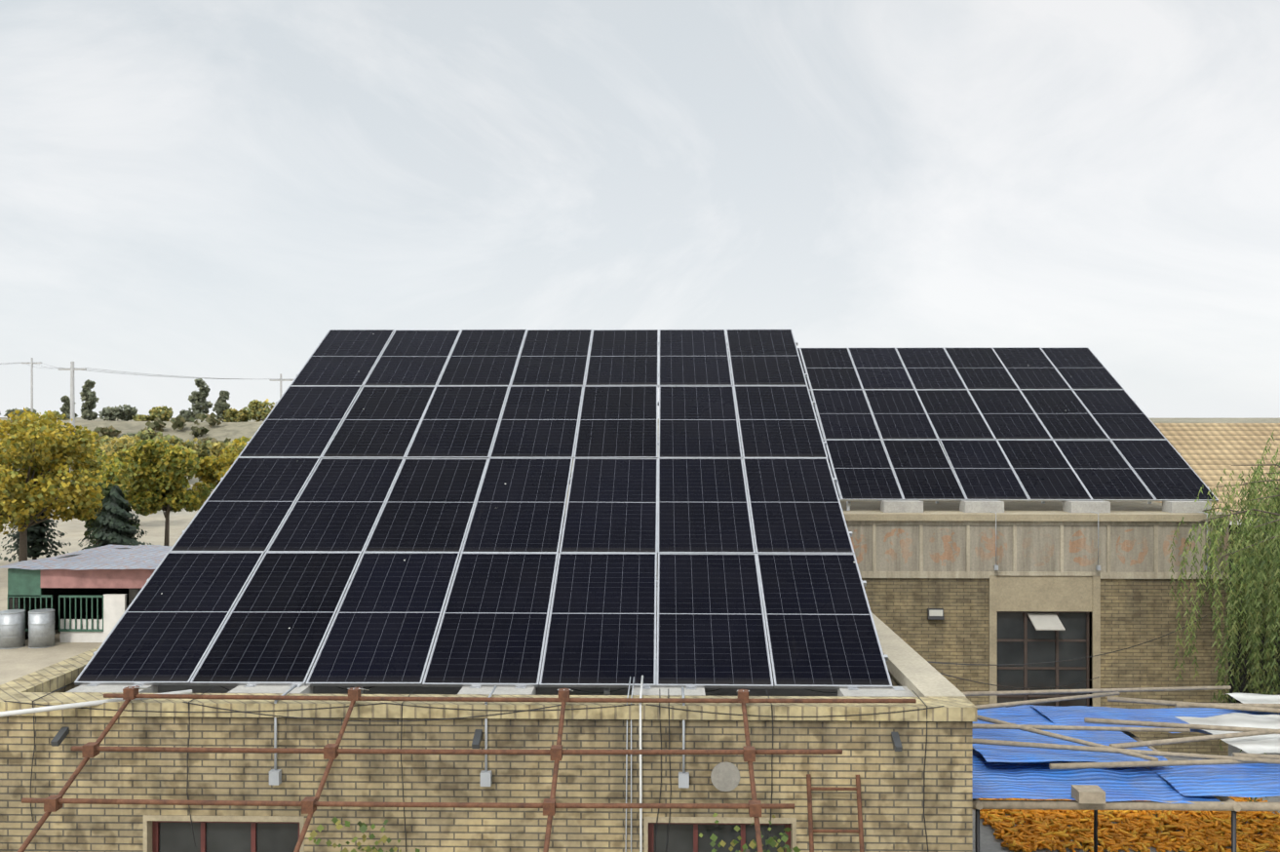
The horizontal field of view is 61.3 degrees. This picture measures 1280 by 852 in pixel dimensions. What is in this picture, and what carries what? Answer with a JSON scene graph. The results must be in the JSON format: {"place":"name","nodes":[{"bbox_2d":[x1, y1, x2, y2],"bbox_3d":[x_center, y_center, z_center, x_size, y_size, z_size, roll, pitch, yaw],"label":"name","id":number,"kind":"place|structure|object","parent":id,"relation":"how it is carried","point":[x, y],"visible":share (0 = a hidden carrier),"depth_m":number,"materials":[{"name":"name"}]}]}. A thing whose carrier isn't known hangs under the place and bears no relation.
{"place":"outdoors","nodes":[
{"label":"outdoors","id":0,"kind":"place"},
{"bbox_2d":[7,568,103,631],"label":"green farm shed gates","id":1,"kind":"object","parent":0,"point":[23,583],"visible":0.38,"depth_m":29.24,"materials":[{"name":"metal"}]},
{"bbox_2d":[8,547,141,639],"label":"farm shed walls","id":2,"kind":"structure","parent":0,"point":[131,593],"depth_m":31.70,"materials":[{"name":"metal"}]},
{"bbox_2d":[0,544,171,570],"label":"roof","id":3,"kind":"structure","parent":2,"relation":"on","point":[139,557],"depth_m":30.92,"materials":[{"name":"grey metal"}]},
{"bbox_2d":[40,569,155,587],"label":"roof fascia","id":4,"kind":"structure","parent":2,"relation":"attached to","point":[95,578],"depth_m":29.20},
{"bbox_2d":[60,593,126,642],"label":"white farm shed panels","id":5,"kind":"object","parent":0,"point":[114,607],"visible":0.57,"depth_m":29.25,"materials":[{"name":"white paint"}]},
{"bbox_2d":[0,484,569,685],"bbox_3d":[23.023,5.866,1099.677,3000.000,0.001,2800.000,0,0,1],"label":"ground","id":6,"kind":"structure","parent":0,"point":[18,663],"depth_m":48.66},
{"bbox_2d":[0,439,18,471],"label":"tree","id":7,"kind":"object","parent":6,"relation":"on","point":[12,463],"visible":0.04,"depth_m":105.52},
{"bbox_2d":[0,608,55,649],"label":"metal barrels","id":8,"kind":"object","parent":6,"relation":"on","point":[41,628],"visible":1,"depth_m":28.49,"materials":[{"name":"silver metal"}]},
{"bbox_2d":[0,507,71,562],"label":"conifer tree","id":9,"kind":"object","parent":6,"relation":"on","point":[37,531],"visible":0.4,"depth_m":46.04,"materials":[{"name":"green plant"}]},
{"bbox_2d":[0,448,72,561],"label":"tree trunk","id":10,"kind":"object","parent":6,"relation":"on","point":[22,552],"visible":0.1,"depth_m":42.33,"materials":[{"name":"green plant"}]},
{"bbox_2d":[0,407,109,535],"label":"tree","id":11,"kind":"object","parent":10,"relation":"on","point":[48,438],"visible":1,"depth_m":41.32,"materials":[{"name":"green plant"}]},
{"bbox_2d":[87,435,116,465],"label":"tree","id":12,"kind":"object","parent":6,"relation":"on","point":[104,440],"visible":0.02,"depth_m":104.04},
{"bbox_2d":[63,448,141,486],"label":"tree","id":13,"kind":"object","parent":6,"relation":"on","point":[120,455],"visible":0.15,"depth_m":69.83,"materials":[{"name":"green plant"}]},
{"bbox_2d":[67,481,140,544],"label":"tree","id":14,"kind":"object","parent":6,"relation":"on","point":[105,492],"visible":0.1,"depth_m":44.51,"materials":[{"name":"green plant"}]},
{"bbox_2d":[93,434,116,444],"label":"tree","id":15,"kind":"object","parent":6,"relation":"on","point":[100,441],"depth_m":110.66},
{"bbox_2d":[92,458,132,505],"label":"tree","id":16,"kind":"object","parent":6,"relation":"on","point":[106,475],"visible":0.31,"depth_m":60.87,"materials":[{"name":"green plant"}]},
{"bbox_2d":[77,485,151,549],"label":"dark conifer","id":17,"kind":"object","parent":6,"relation":"on","point":[115,522],"depth_m":40.01,"materials":[{"name":"green plant"}]},
{"bbox_2d":[106,434,141,452],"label":"tree","id":18,"kind":"object","parent":6,"relation":"on","point":[135,438],"visible":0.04,"depth_m":101.92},
{"bbox_2d":[100,435,157,458],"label":"tree","id":19,"kind":"object","parent":6,"relation":"on","point":[111,446],"visible":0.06,"depth_m":97.64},
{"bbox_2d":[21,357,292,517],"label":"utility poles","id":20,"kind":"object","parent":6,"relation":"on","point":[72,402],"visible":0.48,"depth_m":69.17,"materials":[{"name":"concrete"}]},
{"bbox_2d":[0,362,293,380],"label":"power lines","id":21,"kind":"object","parent":20,"relation":"hanging from","point":[135,373],"visible":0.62,"depth_m":76.45,"materials":[{"name":"grey metal"}]},
{"bbox_2d":[134,426,183,445],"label":"tree","id":22,"kind":"object","parent":6,"relation":"on","point":[173,440],"visible":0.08,"depth_m":106.23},
{"bbox_2d":[147,458,181,545],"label":"yellow tree","id":23,"kind":"object","parent":6,"relation":"on","point":[166,510],"visible":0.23,"depth_m":48.30,"materials":[{"name":"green plant"}]},
{"bbox_2d":[114,437,215,515],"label":"tree","id":24,"kind":"object","parent":23,"relation":"attached to","point":[171,467],"visible":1,"depth_m":47.52,"materials":[{"name":"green plant"}]},
{"bbox_2d":[168,439,197,455],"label":"tree","id":25,"kind":"object","parent":6,"relation":"on","point":[187,444],"visible":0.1,"depth_m":99.94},
{"bbox_2d":[207,440,241,459],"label":"tree","id":26,"kind":"object","parent":6,"relation":"on","point":[215,448],"visible":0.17,"depth_m":101.98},
{"bbox_2d":[308,816,420,851],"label":"grape vine","id":27,"kind":"object","parent":6,"relation":"on","point":[363,829],"visible":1,"depth_m":8.82,"materials":[{"name":"green plant"}]},
{"bbox_2d":[17,685,916,851],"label":"grape trellis tubes","id":28,"kind":"object","parent":6,"relation":"on","point":[755,806],"visible":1,"depth_m":8.79},
{"bbox_2d":[123,687,749,692],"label":"trellis tie wires","id":29,"kind":"object","parent":28,"relation":"attached to","point":[348,688],"visible":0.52,"depth_m":9.62,"materials":[{"name":"metal"}]},
{"bbox_2d":[0,576,972,851],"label":"building walls","id":30,"kind":"structure","parent":6,"relation":"on","point":[905,793],"depth_m":9.55,"materials":[{"name":"beige brick"}]},
{"bbox_2d":[0,675,643,851],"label":"white pipes","id":31,"kind":"object","parent":30,"relation":"attached to","point":[54,708],"visible":0.77,"depth_m":9.47,"materials":[{"name":"plastic"}]},
{"bbox_2d":[143,814,796,851],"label":"window reveals","id":32,"kind":"object","parent":30,"relation":"attached to","point":[147,832],"depth_m":9.58,"materials":[{"name":"beige concrete"}]},
{"bbox_2d":[152,820,790,851],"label":"window panes","id":33,"kind":"structure","parent":32,"relation":"in","point":[155,835],"depth_m":9.69,"materials":[{"name":"black glass"}]},
{"bbox_2d":[3,686,944,851],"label":"hanging wall cables","id":34,"kind":"object","parent":30,"relation":"attached to","point":[512,711],"depth_m":9.50,"materials":[{"name":"brown metal"}]},
{"bbox_2d":[50,726,902,751],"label":"roof scuppers","id":35,"kind":"object","parent":30,"relation":"attached to","point":[59,736],"visible":0.93,"depth_m":9.46,"materials":[{"name":"grey metal"}]},
{"bbox_2d":[269,676,689,851],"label":"wall conduits","id":36,"kind":"object","parent":30,"relation":"attached to","point":[275,776],"depth_m":9.50,"materials":[{"name":"grey metal"}]},
{"bbox_2d":[0,646,977,721],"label":"roof parapet","id":37,"kind":"structure","parent":30,"relation":"on","point":[33,685],"depth_m":9.54,"materials":[{"name":"beige concrete"}]},
{"bbox_2d":[92,342,888,695],"bbox_3d":[-1.469,0.575,14.607,8.080,4.322,8.150,0,0,1],"label":"solar panel mounting","id":38,"kind":"object","parent":30,"relation":"on","point":[607,689],"visible":0.08,"depth_m":12.01,"materials":[{"name":"silver metal"}]},
{"bbox_2d":[74,329,892,689],"bbox_3d":[-1.472,0.436,14.562,7.992,4.214,8.144,0,0,1],"label":"solar array","id":39,"kind":"object","parent":38,"relation":"on","point":[382,507],"visible":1,"depth_m":12.91,"materials":[{"name":"black glass"}]},
{"bbox_2d":[157,685,837,693],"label":"main cable loops","id":40,"kind":"object","parent":39,"relation":"hanging from","point":[597,692],"visible":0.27,"depth_m":10.59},
{"bbox_2d":[157,587,837,696],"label":"roof slab","id":41,"kind":"structure","parent":30,"relation":"on","point":[773,691],"depth_m":11.16,"materials":[{"name":"grey concrete"}]},
{"bbox_2d":[66,684,915,697],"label":"concrete blocks","id":42,"kind":"structure","parent":41,"relation":"on","point":[673,691],"depth_m":10.34,"materials":[{"name":"grey concrete"}]},
{"bbox_2d":[85,684,904,690],"bbox_3d":[-1.425,2.537,10.501,7.940,0.013,0.140,0,0,1],"label":"array feet","id":43,"kind":"object","parent":41,"relation":"on","point":[893,687],"visible":0.6,"depth_m":10.47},
{"bbox_2d":[710,761,740,791],"bbox_3d":[0.754,3.086,9.503,0.260,0.260,0.022,0,0,1],"label":"round wall plate","id":44,"kind":"object","parent":30,"relation":"attached to","point":[725,776],"visible":1,"depth_m":9.49,"materials":[{"name":"white metal"}]},
{"bbox_2d":[871,612,966,697],"bbox_3d":[2.857,2.511,14.121,0.370,0.130,8.680,0,0,1],"label":"parapet coping","id":45,"kind":"object","parent":30,"relation":"on","point":[910,668],"visible":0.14,"depth_m":10.90,"materials":[{"name":"beige concrete"}]},
{"bbox_2d":[698,813,801,851],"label":"grape vine","id":46,"kind":"object","parent":6,"relation":"on","point":[771,841],"depth_m":8.86,"materials":[{"name":"green plant"}]},
{"bbox_2d":[806,774,864,851],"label":"ladder","id":47,"kind":"object","parent":6,"relation":"on","point":[860,831],"visible":1,"depth_m":9.31,"materials":[{"name":"brown metal"}]},
{"bbox_2d":[1228,548,1279,703],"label":"yard wall","id":48,"kind":"structure","parent":6,"relation":"on","point":[1242,685],"depth_m":22.16,"materials":[{"name":"brick"}]},
{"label":"yellow tree trunk","id":49,"kind":"object","parent":6,"relation":"on","visible":0},
{"bbox_2d":[190,435,249,487],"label":"tree","id":50,"kind":"object","parent":49,"relation":"on","point":[212,470],"visible":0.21,"depth_m":50.62,"materials":[{"name":"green plant"}]},
{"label":"yellow tree trunk","id":51,"kind":"object","parent":6,"relation":"on","visible":0},
{"bbox_2d":[232,437,250,451],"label":"tree","id":52,"kind":"object","parent":51,"relation":"on","point":[244,445],"depth_m":62.16,"materials":[{"name":"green plant"}]},
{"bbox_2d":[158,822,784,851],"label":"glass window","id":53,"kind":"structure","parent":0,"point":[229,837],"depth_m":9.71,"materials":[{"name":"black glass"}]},
{"bbox_2d":[0,417,1279,484],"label":"ground","id":54,"kind":"structure","parent":0,"point":[223,431],"depth_m":148.65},
{"bbox_2d":[3,407,36,419],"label":"shrub","id":55,"kind":"object","parent":54,"relation":"on","point":[9,410],"visible":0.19,"depth_m":153.62,"materials":[{"name":"green plant"}]},
{"bbox_2d":[44,410,67,420],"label":"shrub","id":56,"kind":"object","parent":54,"relation":"on","point":[58,413],"visible":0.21,"depth_m":153.05,"materials":[{"name":"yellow plant"}]},
{"bbox_2d":[59,394,77,420],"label":"tree","id":57,"kind":"object","parent":54,"relation":"on","point":[65,407],"visible":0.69,"depth_m":153.42,"materials":[{"name":"green plant"}]},
{"bbox_2d":[79,379,99,420],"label":"tree","id":58,"kind":"object","parent":54,"relation":"on","point":[90,398],"depth_m":153.48,"materials":[{"name":"green plant"}]},
{"bbox_2d":[98,404,137,421],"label":"shrub","id":59,"kind":"object","parent":54,"relation":"on","point":[126,413],"visible":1,"depth_m":152.73,"materials":[{"name":"green plant"}]},
{"bbox_2d":[118,432,136,439],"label":"slope shrub","id":60,"kind":"object","parent":54,"relation":"on","point":[131,434],"visible":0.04,"depth_m":130.00,"materials":[{"name":"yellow plant"}]},
{"bbox_2d":[132,414,152,421],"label":"shrub","id":61,"kind":"object","parent":54,"relation":"on","point":[140,417],"visible":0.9,"depth_m":152.16,"materials":[{"name":"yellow plant"}]},
{"bbox_2d":[148,405,173,421],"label":"shrub","id":62,"kind":"object","parent":54,"relation":"on","point":[164,413],"visible":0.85,"depth_m":152.73,"materials":[{"name":"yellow plant"}]},
{"bbox_2d":[175,409,193,422],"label":"shrub","id":63,"kind":"object","parent":54,"relation":"on","point":[184,414],"visible":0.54,"depth_m":153.25,"materials":[{"name":"green plant"}]},
{"bbox_2d":[188,378,213,422],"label":"tree","id":64,"kind":"object","parent":54,"relation":"on","point":[195,400],"depth_m":153.48,"materials":[{"name":"green plant"}]},
{"bbox_2d":[193,437,211,458],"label":"slope shrub","id":65,"kind":"object","parent":54,"relation":"on","point":[201,450],"visible":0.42,"depth_m":123.20,"materials":[{"name":"yellow plant"}]},
{"bbox_2d":[212,389,230,422],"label":"tree","id":66,"kind":"object","parent":54,"relation":"on","point":[220,404],"depth_m":153.52,"materials":[{"name":"green plant"}]},
{"bbox_2d":[222,406,250,422],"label":"shrub","id":67,"kind":"object","parent":54,"relation":"on","point":[230,414],"visible":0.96,"depth_m":152.93,"materials":[{"name":"green plant"}]},
{"bbox_2d":[244,398,274,422],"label":"tree","id":68,"kind":"object","parent":54,"relation":"on","point":[257,411],"visible":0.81,"depth_m":152.84,"materials":[{"name":"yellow plant"}]},
{"bbox_2d":[0,412,571,483],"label":"dry scrub vegetation","id":69,"kind":"object","parent":54,"relation":"on","point":[159,424],"visible":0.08,"depth_m":145.43,"materials":[{"name":"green plant"}]},
{"bbox_2d":[0,0,1279,418],"label":"sky","id":70,"kind":"structure","parent":0,"point":[202,189],"materials":[{"name":"white"}]},
{"bbox_2d":[861,578,1228,755],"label":"building walls","id":71,"kind":"structure","parent":0,"point":[1134,612],"depth_m":19.24,"materials":[{"name":"beige brick"}]},
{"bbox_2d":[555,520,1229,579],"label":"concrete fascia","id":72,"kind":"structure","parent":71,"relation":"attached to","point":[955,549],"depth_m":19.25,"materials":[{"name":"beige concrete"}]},
{"bbox_2d":[938,423,1279,518],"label":"tiled roof building","id":73,"kind":"structure","parent":0,"point":[1209,452],"depth_m":30.11,"materials":[{"name":"beige tile"}]},
{"bbox_2d":[972,743,1279,851],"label":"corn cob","id":74,"kind":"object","parent":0,"point":[989,842],"depth_m":15.40,"materials":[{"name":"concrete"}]},
{"bbox_2d":[563,488,1238,706],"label":"concrete trim","id":75,"kind":"structure","parent":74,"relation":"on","point":[1006,593],"depth_m":19.24,"materials":[{"name":"beige concrete"}]},
{"bbox_2d":[927,608,944,620],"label":"wall light","id":76,"kind":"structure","parent":75,"relation":"attached to","point":[935,613],"depth_m":19.17,"materials":[{"name":"black paint"}]},
{"bbox_2d":[846,356,1208,510],"bbox_3d":[6.047,-0.116,22.831,9.221,3.364,6.072,0,0,1],"label":"array frame","id":77,"kind":"object","parent":75,"relation":"on","point":[848,504],"visible":0.08,"depth_m":20.01,"materials":[{"name":"silver metal"}]},
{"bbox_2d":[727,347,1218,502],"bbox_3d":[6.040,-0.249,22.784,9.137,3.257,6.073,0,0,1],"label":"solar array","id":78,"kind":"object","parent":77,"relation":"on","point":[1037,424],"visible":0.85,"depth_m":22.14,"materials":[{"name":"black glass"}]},
{"bbox_2d":[997,611,1088,706],"bbox_3d":[7.215,4.586,19.405,1.700,2.560,0.090,0,0,1],"label":"window frame","id":79,"kind":"object","parent":75,"relation":"attached to","point":[1026,668],"visible":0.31,"depth_m":19.39,"materials":[{"name":"paint"}]},
{"bbox_2d":[997,612,1086,707],"bbox_3d":[7.215,4.609,19.420,1.610,2.515,0.001,0,0,1],"label":"window glass","id":80,"kind":"object","parent":79,"relation":"attached to","point":[1010,625],"visible":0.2,"depth_m":19.42,"materials":[{"name":"grey glass"}]},
{"bbox_2d":[1027,613,1065,630],"bbox_3d":[7.210,3.476,19.170,0.507,0.227,0.466,0,0,1],"label":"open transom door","id":81,"kind":"structure","parent":79,"relation":"attached to","point":[1046,622],"depth_m":19.13,"materials":[{"name":"white glass"}]},
{"bbox_2d":[880,500,1211,512],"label":"ballast blocks","id":82,"kind":"structure","parent":75,"relation":"on","point":[904,506],"depth_m":19.47,"materials":[{"name":"grey concrete"}]},
{"bbox_2d":[927,615,1206,688],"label":"yard service wires","id":83,"kind":"object","parent":75,"relation":"hanging from","point":[1038,663],"visible":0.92,"depth_m":14.77,"materials":[{"name":"black rubber"}]},
{"bbox_2d":[991,511,1209,570],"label":"roof cables","id":84,"kind":"object","parent":75,"relation":"on","point":[995,566],"visible":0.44,"depth_m":19.09,"materials":[{"name":"grey metal"}]},
{"bbox_2d":[974,809,1236,851],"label":"fence posts","id":85,"kind":"object","parent":74,"relation":"on","point":[977,831],"visible":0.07,"depth_m":10.39,"materials":[{"name":"metal"}]},
{"bbox_2d":[972,731,1279,811],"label":"wooden beam","id":86,"kind":"structure","parent":85,"relation":"on","point":[1225,803],"depth_m":10.34,"materials":[{"name":"beige wood"}]},
{"bbox_2d":[972,704,1279,804],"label":"blue shed sheets","id":87,"kind":"object","parent":85,"relation":"on","point":[1010,772],"visible":0.6,"depth_m":11.17,"materials":[{"name":"blue metal"}]},
{"bbox_2d":[962,685,1279,804],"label":"wooden poles","id":88,"kind":"object","parent":87,"relation":"on","point":[1088,794],"visible":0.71,"depth_m":11.76,"materials":[{"name":"brown wood"}]},
{"bbox_2d":[1175,693,1279,753],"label":"white shed boards","id":89,"kind":"object","parent":87,"relation":"on","point":[1262,744],"visible":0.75,"depth_m":12.39,"materials":[{"name":"white plastic"}]},
{"bbox_2d":[978,796,1279,851],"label":"drying corn cobs","id":90,"kind":"object","parent":74,"relation":"on","point":[1045,829],"visible":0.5,"depth_m":15.39,"materials":[{"name":"orange food"}]},
{"bbox_2d":[1168,429,1279,801],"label":"willow tree","id":91,"kind":"object","parent":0,"point":[1254,571],"depth_m":17.02,"materials":[{"name":"green plant"}]},
{"bbox_2d":[1229,519,1271,548],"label":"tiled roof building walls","id":92,"kind":"structure","parent":0,"point":[1230,523],"depth_m":27.20,"materials":[{"name":"white paint"}]}
]}

